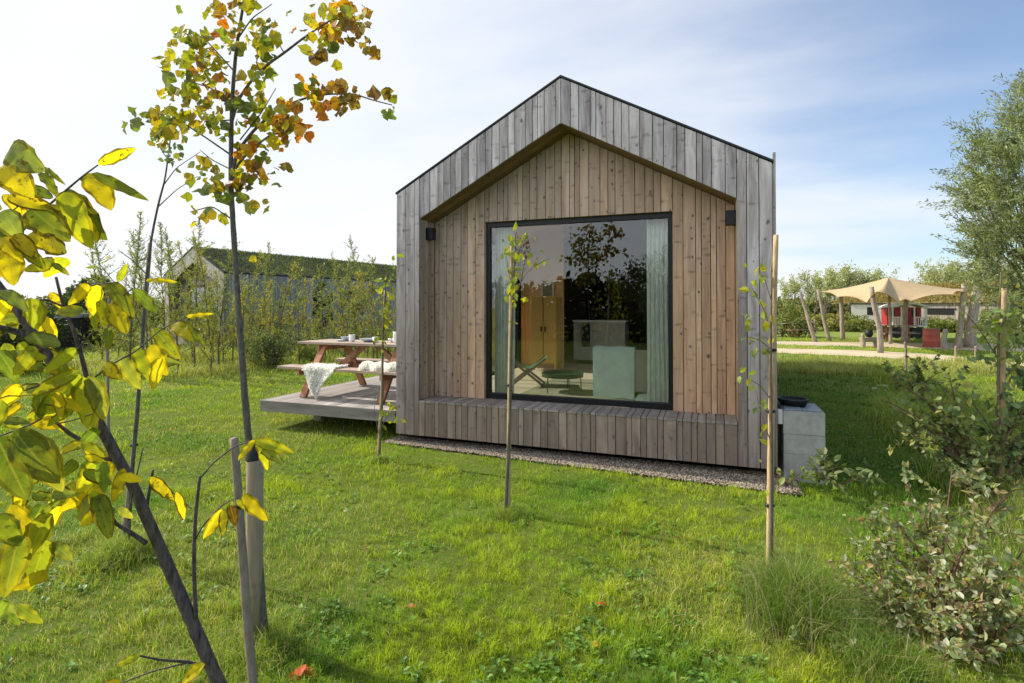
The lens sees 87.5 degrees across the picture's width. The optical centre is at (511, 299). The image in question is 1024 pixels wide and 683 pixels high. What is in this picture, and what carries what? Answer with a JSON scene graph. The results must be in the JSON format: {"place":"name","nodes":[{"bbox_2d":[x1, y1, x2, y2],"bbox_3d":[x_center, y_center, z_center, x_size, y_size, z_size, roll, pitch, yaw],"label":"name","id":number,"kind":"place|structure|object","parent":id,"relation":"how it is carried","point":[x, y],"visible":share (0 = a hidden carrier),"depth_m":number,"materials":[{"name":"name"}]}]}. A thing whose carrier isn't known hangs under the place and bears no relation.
{"place":"outdoors","nodes":[
{"label":"outdoors","id":0,"kind":"place"},
{"bbox_2d":[0,315,1023,682],"bbox_3d":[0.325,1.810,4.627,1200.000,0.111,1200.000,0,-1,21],"label":"lawn","id":1,"kind":"structure","parent":0,"point":[18,635],"depth_m":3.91,"materials":[{"name":"plant"}]},
{"bbox_2d":[0,308,68,375],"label":"dark shrub","id":2,"kind":"object","parent":1,"relation":"on","point":[17,339],"visible":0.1,"depth_m":14.66,"materials":[{"name":"green plant"}]},
{"bbox_2d":[0,313,98,349],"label":"garden shed","id":3,"kind":"structure","parent":1,"relation":"on","point":[76,322],"depth_m":20.62,"materials":[{"name":"black wood"}]},
{"bbox_2d":[43,272,110,312],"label":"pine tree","id":4,"kind":"object","parent":1,"relation":"on","point":[68,294],"visible":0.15,"depth_m":25.66,"materials":[{"name":"green plant"}]},
{"bbox_2d":[0,294,163,328],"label":"distant hedge","id":5,"kind":"object","parent":1,"relation":"on","point":[139,307],"visible":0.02,"depth_m":38.65,"materials":[{"name":"green plant"}]},
{"bbox_2d":[78,248,125,360],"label":"willow sapling","id":6,"kind":"object","parent":1,"relation":"on","point":[96,276],"visible":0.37,"depth_m":15.78,"materials":[{"name":"green plant"}]},
{"bbox_2d":[106,296,110,456],"bbox_3d":[-4.073,0.740,5.401,0.056,1.759,0.047,0,-1,21],"label":"cane","id":7,"kind":"object","parent":1,"relation":"on","point":[107,378],"visible":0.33,"depth_m":5.39,"materials":[{"name":"grey wood"}]},
{"bbox_2d":[81,309,139,350],"bbox_3d":[-16.407,1.074,21.601,2.451,2.078,2.156,0,-1,4],"label":"dark shrub","id":8,"kind":"object","parent":1,"relation":"on","point":[98,339],"visible":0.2,"depth_m":21.01,"materials":[{"name":"green plant"}]},
{"bbox_2d":[75,239,148,357],"bbox_3d":[-10.310,-0.080,13.894,1.474,4.121,1.222,0,-1,-10],"label":"willow sapling","id":9,"kind":"object","parent":1,"relation":"on","point":[98,255],"visible":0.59,"depth_m":13.71,"materials":[{"name":"green plant"}]},
{"bbox_2d":[121,243,151,542],"bbox_3d":[-2.677,0.710,3.803,0.235,2.228,0.049,0,-1,6],"label":"cane","id":10,"kind":"object","parent":1,"relation":"on","point":[125,518],"visible":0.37,"depth_m":3.79,"materials":[{"name":"wood"}]},
{"bbox_2d":[108,211,172,359],"bbox_3d":[-9.316,-0.119,13.337,0.968,4.186,1.407,0,-1,12],"label":"willow sapling","id":11,"kind":"object","parent":1,"relation":"on","point":[137,257],"visible":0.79,"depth_m":13.18,"materials":[{"name":"green plant"}]},
{"bbox_2d":[0,139,293,682],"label":"walnut sapling","id":12,"kind":"object","parent":1,"relation":"on","point":[29,459],"visible":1,"depth_m":1.81,"materials":[{"name":"yellow plant"}]},
{"bbox_2d":[86,107,213,549],"bbox_3d":[-2.552,0.220,3.748,0.934,3.212,0.277,0,-1,8],"label":"young sapling","id":13,"kind":"object","parent":1,"relation":"on","point":[177,156],"visible":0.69,"depth_m":3.71,"materials":[{"name":"green plant"}]},
{"bbox_2d":[127,234,173,348],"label":"willow sapling","id":14,"kind":"object","parent":1,"relation":"on","point":[141,287],"visible":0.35,"depth_m":17.64,"materials":[{"name":"green plant"}]},
{"bbox_2d":[139,221,188,351],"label":"willow sapling","id":15,"kind":"object","parent":1,"relation":"on","point":[159,260],"visible":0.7,"depth_m":16.26,"materials":[{"name":"green plant"}]},
{"bbox_2d":[153,242,189,356],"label":"willow sapling","id":16,"kind":"object","parent":1,"relation":"on","point":[168,291],"visible":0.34,"depth_m":15.17,"materials":[{"name":"green plant"}]},
{"bbox_2d":[147,226,216,374],"bbox_3d":[-8.388,0.038,13.742,1.385,3.873,1.149,0,-1,-1],"label":"willow sapling","id":17,"kind":"object","parent":1,"relation":"on","point":[173,297],"visible":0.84,"depth_m":13.57,"materials":[{"name":"green plant"}]},
{"bbox_2d":[173,240,215,361],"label":"willow sapling","id":18,"kind":"object","parent":1,"relation":"on","point":[179,254],"visible":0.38,"depth_m":16.92,"materials":[{"name":"green plant"}]},
{"bbox_2d":[173,219,230,368],"bbox_3d":[-8.392,-0.084,14.504,1.393,4.144,0.958,0,-1,-31],"label":"willow sapling","id":19,"kind":"object","parent":1,"relation":"on","point":[193,302],"visible":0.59,"depth_m":14.37,"materials":[{"name":"green plant"}]},
{"bbox_2d":[183,228,236,375],"bbox_3d":[-7.691,0.069,13.369,1.214,3.813,1.060,0,-1,26],"label":"willow sapling","id":20,"kind":"object","parent":1,"relation":"on","point":[205,300],"visible":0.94,"depth_m":13.48,"materials":[{"name":"green plant"}]},
{"bbox_2d":[185,238,245,364],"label":"willow sapling","id":21,"kind":"object","parent":1,"relation":"on","point":[223,291],"visible":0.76,"depth_m":14.80,"materials":[{"name":"green plant"}]},
{"bbox_2d":[224,280,254,342],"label":"willow sapling","id":22,"kind":"object","parent":1,"relation":"on","point":[242,304],"visible":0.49,"depth_m":16.06,"materials":[{"name":"green plant"}]},
{"bbox_2d":[230,437,257,682],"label":"cane","id":23,"kind":"object","parent":1,"relation":"on","point":[245,597],"visible":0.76,"depth_m":2.37,"materials":[{"name":"grey wood"}]},
{"bbox_2d":[229,283,260,351],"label":"willow sapling","id":24,"kind":"object","parent":1,"relation":"on","point":[245,294],"visible":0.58,"depth_m":15.93,"materials":[{"name":"green plant"}]},
{"bbox_2d":[231,249,263,345],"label":"willow sapling","id":25,"kind":"object","parent":1,"relation":"on","point":[255,279],"visible":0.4,"depth_m":18.41,"materials":[{"name":"green plant"}]},
{"bbox_2d":[245,444,263,645],"bbox_3d":[-1.359,1.302,2.816,0.090,1.072,0.088,0,-1,21],"label":"wooden post","id":26,"kind":"object","parent":1,"relation":"on","point":[254,489],"visible":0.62,"depth_m":2.78,"materials":[{"name":"grey wood"}]},
{"bbox_2d":[121,0,396,642],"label":"hazel tree","id":27,"kind":"object","parent":1,"relation":"on","point":[282,123],"visible":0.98,"depth_m":2.80,"materials":[{"name":"yellow plant"}]},
{"bbox_2d":[255,295,279,366],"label":"willow sapling","id":28,"kind":"object","parent":1,"relation":"on","point":[267,319],"visible":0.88,"depth_m":15.06,"materials":[{"name":"green plant"}]},
{"bbox_2d":[243,320,296,368],"bbox_3d":[-6.913,1.269,15.227,1.430,1.477,1.724,0,-1,-28],"label":"round shrub","id":29,"kind":"object","parent":1,"relation":"on","point":[280,347],"visible":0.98,"depth_m":15.03,"materials":[{"name":"green plant"}]},
{"bbox_2d":[251,242,289,331],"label":"willow sapling","id":30,"kind":"object","parent":1,"relation":"on","point":[266,275],"visible":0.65,"depth_m":17.62,"materials":[{"name":"green plant"}]},
{"bbox_2d":[164,246,396,346],"bbox_3d":[-10.284,-0.148,29.202,4.749,4.352,14.154,0,-1,31],"label":"neighbour cabin","id":31,"kind":"object","parent":1,"relation":"on","point":[307,264],"visible":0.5,"depth_m":24.80,"materials":[{"name":"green wood"}]},
{"bbox_2d":[261,259,299,339],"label":"willow sapling","id":32,"kind":"object","parent":1,"relation":"on","point":[288,291],"visible":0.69,"depth_m":17.41,"materials":[{"name":"green plant"}]},
{"bbox_2d":[281,265,314,360],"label":"willow sapling","id":33,"kind":"object","parent":1,"relation":"on","point":[299,292],"visible":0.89,"depth_m":15.56,"materials":[{"name":"green plant"}]},
{"bbox_2d":[289,275,319,340],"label":"willow sapling","id":34,"kind":"object","parent":1,"relation":"on","point":[307,300],"visible":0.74,"depth_m":19.24,"materials":[{"name":"green plant"}]},
{"bbox_2d":[312,281,332,338],"bbox_3d":[-7.329,0.660,20.621,0.871,2.793,0.733,0,-1,21],"label":"shrub","id":35,"kind":"object","parent":1,"relation":"on","point":[314,299],"visible":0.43,"depth_m":20.59,"materials":[{"name":"green plant"}]},
{"bbox_2d":[309,262,339,362],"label":"willow sapling","id":36,"kind":"object","parent":1,"relation":"on","point":[323,276],"visible":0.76,"depth_m":14.99,"materials":[{"name":"green plant"}]},
{"bbox_2d":[260,376,395,421],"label":"wooden deck","id":37,"kind":"structure","parent":1,"relation":"on","point":[355,399],"depth_m":7.62,"materials":[{"name":"grey wood"}]},
{"bbox_2d":[277,339,395,404],"bbox_3d":[-2.196,1.062,8.314,2.300,0.810,1.519,0,-1,24],"label":"picnic table","id":38,"kind":"object","parent":37,"relation":"on","point":[350,359],"visible":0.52,"depth_m":8.19,"materials":[{"name":"brown wood"}]},
{"bbox_2d":[302,362,348,397],"bbox_3d":[-2.760,1.190,7.856,0.668,0.524,0.393,0,-1,21],"label":"sheepskin","id":39,"kind":"object","parent":38,"relation":"on","point":[317,374],"visible":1,"depth_m":7.73,"materials":[{"name":"white fur"}]},
{"bbox_2d":[358,360,395,371],"bbox_3d":[-1.835,0.937,7.495,0.664,0.167,0.325,0,-1,21],"label":"rolled sheepskin","id":40,"kind":"object","parent":38,"relation":"on","point":[369,365],"visible":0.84,"depth_m":7.42,"materials":[{"name":"white fur"}]},
{"bbox_2d":[314,268,343,355],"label":"willow sapling","id":41,"kind":"object","parent":1,"relation":"on","point":[328,302],"visible":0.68,"depth_m":18.15,"materials":[{"name":"green plant"}]},
{"bbox_2d":[317,257,362,356],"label":"willow sapling","id":42,"kind":"object","parent":1,"relation":"on","point":[345,293],"visible":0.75,"depth_m":15.34,"materials":[{"name":"green plant"}]},
{"bbox_2d":[326,252,363,338],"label":"willow sapling","id":43,"kind":"object","parent":1,"relation":"on","point":[341,301],"visible":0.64,"depth_m":18.03,"materials":[{"name":"green plant"}]},
{"bbox_2d":[339,269,368,348],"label":"willow sapling","id":44,"kind":"object","parent":1,"relation":"on","point":[359,278],"visible":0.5,"depth_m":18.19,"materials":[{"name":"green plant"}]},
{"bbox_2d":[343,235,382,354],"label":"willow sapling","id":45,"kind":"object","parent":1,"relation":"on","point":[355,272],"visible":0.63,"depth_m":19.34,"materials":[{"name":"green plant"}]},
{"bbox_2d":[355,255,392,357],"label":"willow sapling","id":46,"kind":"object","parent":1,"relation":"on","point":[372,291],"visible":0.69,"depth_m":16.63,"materials":[{"name":"green plant"}]},
{"bbox_2d":[358,279,391,358],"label":"willow sapling","id":47,"kind":"object","parent":1,"relation":"on","point":[372,306],"visible":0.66,"depth_m":16.35,"materials":[{"name":"green plant"}]},
{"bbox_2d":[372,254,405,458],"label":"staked sapling","id":48,"kind":"object","parent":1,"relation":"on","point":[385,284],"visible":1,"depth_m":6.09,"materials":[{"name":"green plant"}]},
{"bbox_2d":[505,241,513,506],"bbox_3d":[-0.022,0.661,4.459,0.078,2.320,0.051,-1,-1,36],"label":"cane","id":49,"kind":"object","parent":1,"relation":"on","point":[507,384],"visible":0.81,"depth_m":4.45,"materials":[{"name":"brown wood"}]},
{"bbox_2d":[0,425,1023,682],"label":"broadleaf weeds","id":50,"kind":"object","parent":1,"relation":"on","point":[536,663],"visible":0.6,"depth_m":2.99,"materials":[{"name":"green plant"}]},
{"bbox_2d":[496,222,549,514],"bbox_3d":[0.084,0.586,4.435,0.451,2.488,0.301,0,-1,-12],"label":"staked sapling","id":51,"kind":"object","parent":1,"relation":"on","point":[512,287],"visible":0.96,"depth_m":4.43,"materials":[{"name":"green plant"}]},
{"bbox_2d":[24,337,1023,381],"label":"dry long grass","id":52,"kind":"structure","parent":1,"relation":"on","point":[829,365],"depth_m":15.09,"materials":[{"name":"green plant"}]},
{"bbox_2d":[395,75,777,468],"bbox_3d":[2.683,-0.285,11.774,4.446,4.477,12.050,0,-1,21],"label":"timber cabin","id":53,"kind":"object","parent":1,"relation":"on","point":[582,183],"visible":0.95,"depth_m":6.38,"materials":[{"name":"brown wood"}]},
{"bbox_2d":[495,227,514,399],"bbox_3d":[-0.081,0.163,7.066,0.283,2.300,0.088,0,-1,21],"label":"curtain","id":54,"kind":"object","parent":53,"relation":"hanging from","point":[501,330],"visible":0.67,"depth_m":7.08,"materials":[{"name":"white fabric"}]},
{"bbox_2d":[492,241,518,374],"bbox_3d":[-0.527,0.147,9.303,0.060,2.450,3.680,0,-1,21],"label":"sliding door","id":55,"kind":"structure","parent":53,"relation":"in","point":[493,242],"depth_m":9.87,"materials":[{"name":"black metal"}]},
{"bbox_2d":[514,355,546,386],"bbox_3d":[0.243,1.117,8.351,0.600,0.473,0.462,0,-1,3],"label":"folding chair","id":56,"kind":"object","parent":53,"relation":"on","point":[521,366],"visible":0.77,"depth_m":8.14,"materials":[{"name":"green"}]},
{"bbox_2d":[531,296,561,369],"bbox_3d":[0.671,0.652,10.469,0.520,1.430,0.445,0,-1,21],"label":"cabinet","id":57,"kind":"object","parent":53,"relation":"on","point":[546,325],"visible":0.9,"depth_m":10.29,"materials":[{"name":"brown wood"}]},
{"bbox_2d":[541,282,553,296],"bbox_3d":[0.719,-0.159,10.835,0.260,0.400,0.024,0,-1,21],"label":"picture","id":58,"kind":"object","parent":53,"relation":"attached to","point":[547,288],"visible":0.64,"depth_m":10.82,"materials":[{"name":"white paint"}]},
{"bbox_2d":[486,212,672,409],"bbox_3d":[0.769,0.134,6.583,2.329,2.279,0.075,0,-1,21],"label":"window frame","id":59,"kind":"structure","parent":53,"relation":"in","point":[666,215],"depth_m":6.52,"materials":[{"name":"black metal"}]},
{"bbox_2d":[520,379,642,400],"bbox_3d":[1.462,1.326,7.811,2.300,0.011,2.050,0,-1,21],"label":"rug","id":60,"kind":"object","parent":53,"relation":"on","point":[557,387],"visible":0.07,"depth_m":7.87,"materials":[{"name":"fabric"}]},
{"bbox_2d":[542,370,582,393],"bbox_3d":[0.729,1.189,7.709,0.600,0.285,0.600,0,-1,21],"label":"tray table","id":61,"kind":"object","parent":60,"relation":"on","point":[562,374],"visible":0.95,"depth_m":7.59,"materials":[{"name":"green metal"}]},
{"bbox_2d":[634,350,646,392],"bbox_3d":[1.775,0.997,7.367,1.100,0.660,0.770,0,-1,21],"label":"sofa","id":62,"kind":"object","parent":60,"relation":"on","point":[640,371],"visible":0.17,"depth_m":6.99,"materials":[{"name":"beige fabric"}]},
{"bbox_2d":[593,346,635,399],"bbox_3d":[1.376,0.964,7.173,0.550,0.688,0.197,0,-1,21],"label":"blanket","id":63,"kind":"object","parent":62,"relation":"on","point":[613,371],"visible":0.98,"depth_m":7.09,"materials":[{"name":"green fabric"}]},
{"bbox_2d":[572,319,629,363],"bbox_3d":[1.961,0.913,11.715,1.140,0.940,0.640,0,-1,21],"label":"kitchen counter","id":64,"kind":"object","parent":53,"relation":"on","point":[609,332],"visible":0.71,"depth_m":11.46,"materials":[{"name":"grey laminate"}]},
{"bbox_2d":[582,323,589,346],"bbox_3d":[1.590,0.760,11.497,0.180,0.500,0.012,0,-1,21],"label":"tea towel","id":65,"kind":"object","parent":64,"relation":"hanging from","point":[585,334],"visible":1,"depth_m":11.49,"materials":[{"name":"black fabric"}]},
{"bbox_2d":[639,282,646,313],"bbox_3d":[3.436,-0.046,11.815,1.200,0.700,0.400,0,-1,21],"label":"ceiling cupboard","id":66,"kind":"object","parent":53,"relation":"attached to","point":[642,297],"visible":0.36,"depth_m":11.80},
{"bbox_2d":[647,219,667,409],"bbox_3d":[1.779,0.154,6.370,0.336,2.300,0.088,0,-1,21],"label":"curtain","id":67,"kind":"object","parent":53,"relation":"hanging from","point":[657,310],"visible":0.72,"depth_m":6.38,"materials":[{"name":"white fabric"}]},
{"bbox_2d":[382,434,804,494],"bbox_3d":[0.706,1.816,6.358,4.740,0.001,1.290,0,-1,21],"label":"gravel strip","id":68,"kind":"object","parent":1,"relation":"on","point":[745,469],"visible":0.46,"depth_m":5.76,"materials":[{"name":"grey gravel"}]},
{"bbox_2d":[737,262,780,565],"bbox_3d":[1.538,0.777,3.347,0.223,2.028,0.409,-1,-1,39],"label":"staked sapling","id":69,"kind":"object","parent":1,"relation":"on","point":[753,354],"visible":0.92,"depth_m":3.31,"materials":[{"name":"green plant"}]},
{"bbox_2d":[764,235,778,562],"bbox_3d":[1.631,0.728,3.357,0.088,2.270,0.060,-1,-1,36],"label":"cane","id":70,"kind":"object","parent":1,"relation":"on","point":[775,277],"visible":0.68,"depth_m":3.35,"materials":[{"name":"brown wood"}]},
{"bbox_2d":[777,277,802,313],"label":"poplar","id":71,"kind":"object","parent":1,"relation":"on","point":[784,290],"visible":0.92,"depth_m":61.44,"materials":[{"name":"green plant"}]},
{"bbox_2d":[759,455,820,486],"bbox_3d":[2.611,1.602,5.019,0.552,0.292,0.244,0,-1,21],"label":"leafy weed","id":72,"kind":"object","parent":1,"relation":"on","point":[780,481],"visible":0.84,"depth_m":4.99,"materials":[{"name":"green plant"}]},
{"bbox_2d":[777,296,818,336],"bbox_3d":[15.923,1.030,30.839,3.397,2.511,2.904,0,-1,21],"label":"shrub","id":73,"kind":"object","parent":1,"relation":"on","point":[793,314],"visible":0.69,"depth_m":30.46,"materials":[{"name":"green plant"}]},
{"bbox_2d":[777,403,825,483],"bbox_3d":[2.978,1.481,5.569,0.421,0.746,0.501,0,-1,21],"label":"concrete block stack","id":74,"kind":"object","parent":1,"relation":"on","point":[801,434],"visible":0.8,"depth_m":5.35,"materials":[{"name":"grey concrete"}]},
{"bbox_2d":[777,396,808,406],"bbox_3d":[2.963,1.071,5.635,0.300,0.070,0.300,0,-1,21],"label":"round pot","id":75,"kind":"object","parent":74,"relation":"on","point":[795,401],"visible":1,"depth_m":5.55,"materials":[{"name":"black"}]},
{"bbox_2d":[787,267,819,310],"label":"poplar","id":76,"kind":"object","parent":1,"relation":"on","point":[806,289],"visible":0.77,"depth_m":62.47,"materials":[{"name":"green plant"}]},
{"bbox_2d":[810,271,838,314],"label":"poplar","id":77,"kind":"object","parent":1,"relation":"on","point":[817,287],"visible":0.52,"depth_m":64.75,"materials":[{"name":"green plant"}]},
{"bbox_2d":[820,264,847,314],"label":"poplar","id":78,"kind":"object","parent":1,"relation":"on","point":[830,280],"visible":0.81,"depth_m":58.56,"materials":[{"name":"green plant"}]},
{"bbox_2d":[777,296,899,319],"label":"distant wood","id":79,"kind":"object","parent":1,"relation":"on","point":[832,310],"visible":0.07,"depth_m":71.19,"materials":[{"name":"green plant"}]},
{"bbox_2d":[810,313,868,331],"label":"shrub","id":80,"kind":"object","parent":1,"relation":"on","point":[837,317],"visible":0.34,"depth_m":38.04,"materials":[{"name":"green plant"}]},
{"bbox_2d":[802,447,885,500],"bbox_3d":[2.965,1.541,4.810,0.682,0.418,0.553,0,-1,21],"label":"leafy weed","id":81,"kind":"object","parent":1,"relation":"on","point":[826,467],"visible":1,"depth_m":4.80,"materials":[{"name":"green plant"}]},
{"bbox_2d":[777,528,926,662],"bbox_3d":[1.793,1.714,2.879,0.881,0.774,0.520,0,-1,-26],"label":"wild shrub","id":82,"kind":"object","parent":1,"relation":"on","point":[888,591],"visible":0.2,"depth_m":2.95,"materials":[{"name":"green plant"}]},
{"bbox_2d":[835,260,870,318],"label":"poplar","id":83,"kind":"object","parent":1,"relation":"on","point":[854,276],"visible":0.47,"depth_m":61.35,"materials":[{"name":"green plant"}]},
{"bbox_2d":[705,524,1016,682],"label":"grass tufts","id":84,"kind":"object","parent":1,"relation":"on","point":[776,584],"visible":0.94,"depth_m":2.80,"materials":[{"name":"green plant"}]},
{"bbox_2d":[850,303,887,321],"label":"white cabin","id":85,"kind":"object","parent":1,"relation":"on","point":[860,309],"visible":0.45,"depth_m":45.41,"materials":[{"name":"wood"}]},
{"bbox_2d":[845,318,894,332],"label":"shrub","id":86,"kind":"object","parent":1,"relation":"on","point":[851,327],"visible":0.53,"depth_m":36.87,"materials":[{"name":"green plant"}]},
{"bbox_2d":[737,471,1023,659],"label":"grass tufts","id":87,"kind":"object","parent":1,"relation":"on","point":[747,602],"visible":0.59,"depth_m":2.84,"materials":[{"name":"green plant"}]},
{"bbox_2d":[873,325,920,341],"bbox_3d":[19.575,1.708,27.251,1.800,0.810,1.519,0,-1,29],"label":"picnic table","id":88,"kind":"object","parent":1,"relation":"on","point":[885,332],"visible":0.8,"depth_m":26.97,"materials":[{"name":"brown wood"}]},
{"bbox_2d":[879,302,929,337],"bbox_3d":[22.003,1.147,30.014,1.950,1.977,1.350,0,-1,9],"label":"circus wagon","id":89,"kind":"object","parent":1,"relation":"on","point":[914,315],"visible":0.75,"depth_m":29.88,"materials":[{"name":"red paint"}]},
{"bbox_2d":[787,458,1023,682],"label":"wild shrub","id":90,"kind":"object","parent":1,"relation":"on","point":[945,615],"visible":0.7,"depth_m":2.78,"materials":[{"name":"green plant"}]},
{"bbox_2d":[893,354,944,393],"bbox_3d":[7.619,1.445,10.021,0.894,0.883,0.477,0,-1,-9],"label":"leafy plant","id":91,"kind":"object","parent":1,"relation":"on","point":[920,373],"visible":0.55,"depth_m":10.00,"materials":[{"name":"green plant"}]},
{"bbox_2d":[831,281,1022,327],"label":"long barn","id":92,"kind":"structure","parent":1,"relation":"on","point":[943,307],"depth_m":41.04,"materials":[{"name":"wood"}]},
{"bbox_2d":[914,315,955,332],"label":"shrub","id":93,"kind":"object","parent":1,"relation":"on","point":[937,324],"visible":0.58,"depth_m":36.30,"materials":[{"name":"green plant"}]},
{"bbox_2d":[914,255,959,283],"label":"poplar","id":94,"kind":"object","parent":1,"relation":"on","point":[931,277],"visible":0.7,"depth_m":57.82,"materials":[{"name":"green plant"}]},
{"bbox_2d":[872,360,1023,504],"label":"wild shrub","id":95,"kind":"object","parent":1,"relation":"on","point":[952,456],"visible":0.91,"depth_m":4.69,"materials":[{"name":"green plant"}]},
{"bbox_2d":[917,68,1023,373],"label":"willow tree","id":96,"kind":"object","parent":1,"relation":"on","point":[1001,198],"visible":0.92,"depth_m":9.77,"materials":[{"name":"green plant"}]},
{"bbox_2d":[950,271,1023,483],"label":"staked sapling","id":97,"kind":"object","parent":1,"relation":"on","point":[995,324],"visible":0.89,"depth_m":4.71,"materials":[{"name":"green plant"}]},
{"bbox_2d":[969,363,1023,482],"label":"wild shrub","id":98,"kind":"object","parent":1,"relation":"on","point":[1020,372],"visible":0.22,"depth_m":5.17,"materials":[{"name":"green plant"}]},
{"bbox_2d":[999,288,1006,489],"bbox_3d":[4.348,0.873,4.751,0.099,1.956,0.078,0,-1,21],"label":"cane","id":99,"kind":"object","parent":1,"relation":"on","point":[1003,362],"visible":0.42,"depth_m":4.73,"materials":[{"name":"brown wood"}]},
{"bbox_2d":[0,0,1023,305],"label":"sky","id":100,"kind":"structure","parent":0,"point":[852,99],"materials":[{"name":"blue"}]},
{"bbox_2d":[52,360,1023,682],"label":"long grass","id":101,"kind":"structure","parent":0,"point":[886,418],"depth_m":4.47,"materials":[{"name":"green plant"}]},
{"bbox_2d":[777,348,1023,366],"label":"path","id":102,"kind":"structure","parent":0,"point":[858,353],"depth_m":19.91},
{"bbox_2d":[777,341,1023,351],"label":"playground yard","id":103,"kind":"structure","parent":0,"point":[911,345],"depth_m":24.59,"materials":[{"name":"beige sand"}]},
{"bbox_2d":[798,278,966,352],"bbox_3d":[18.098,0.609,25.674,15.959,3.116,6.244,1,-1,-40],"label":"stretch tent","id":104,"kind":"object","parent":103,"relation":"on","point":[897,290],"visible":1,"depth_m":22.71,"materials":[{"name":"fabric"}]},
{"bbox_2d":[923,328,939,347],"bbox_3d":[18.102,1.649,23.069,0.618,0.800,0.618,0,-1,21],"label":"oil drum","id":105,"kind":"object","parent":103,"relation":"on","point":[931,337],"visible":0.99,"depth_m":22.83,"materials":[{"name":"red paint"}]},
{"bbox_2d":[963,285,981,347],"bbox_3d":[19.720,0.748,22.871,0.727,2.728,0.479,0,-1,21],"label":"log post","id":106,"kind":"object","parent":103,"relation":"on","point":[970,340],"visible":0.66,"depth_m":22.75,"materials":[{"name":"grey wood"}]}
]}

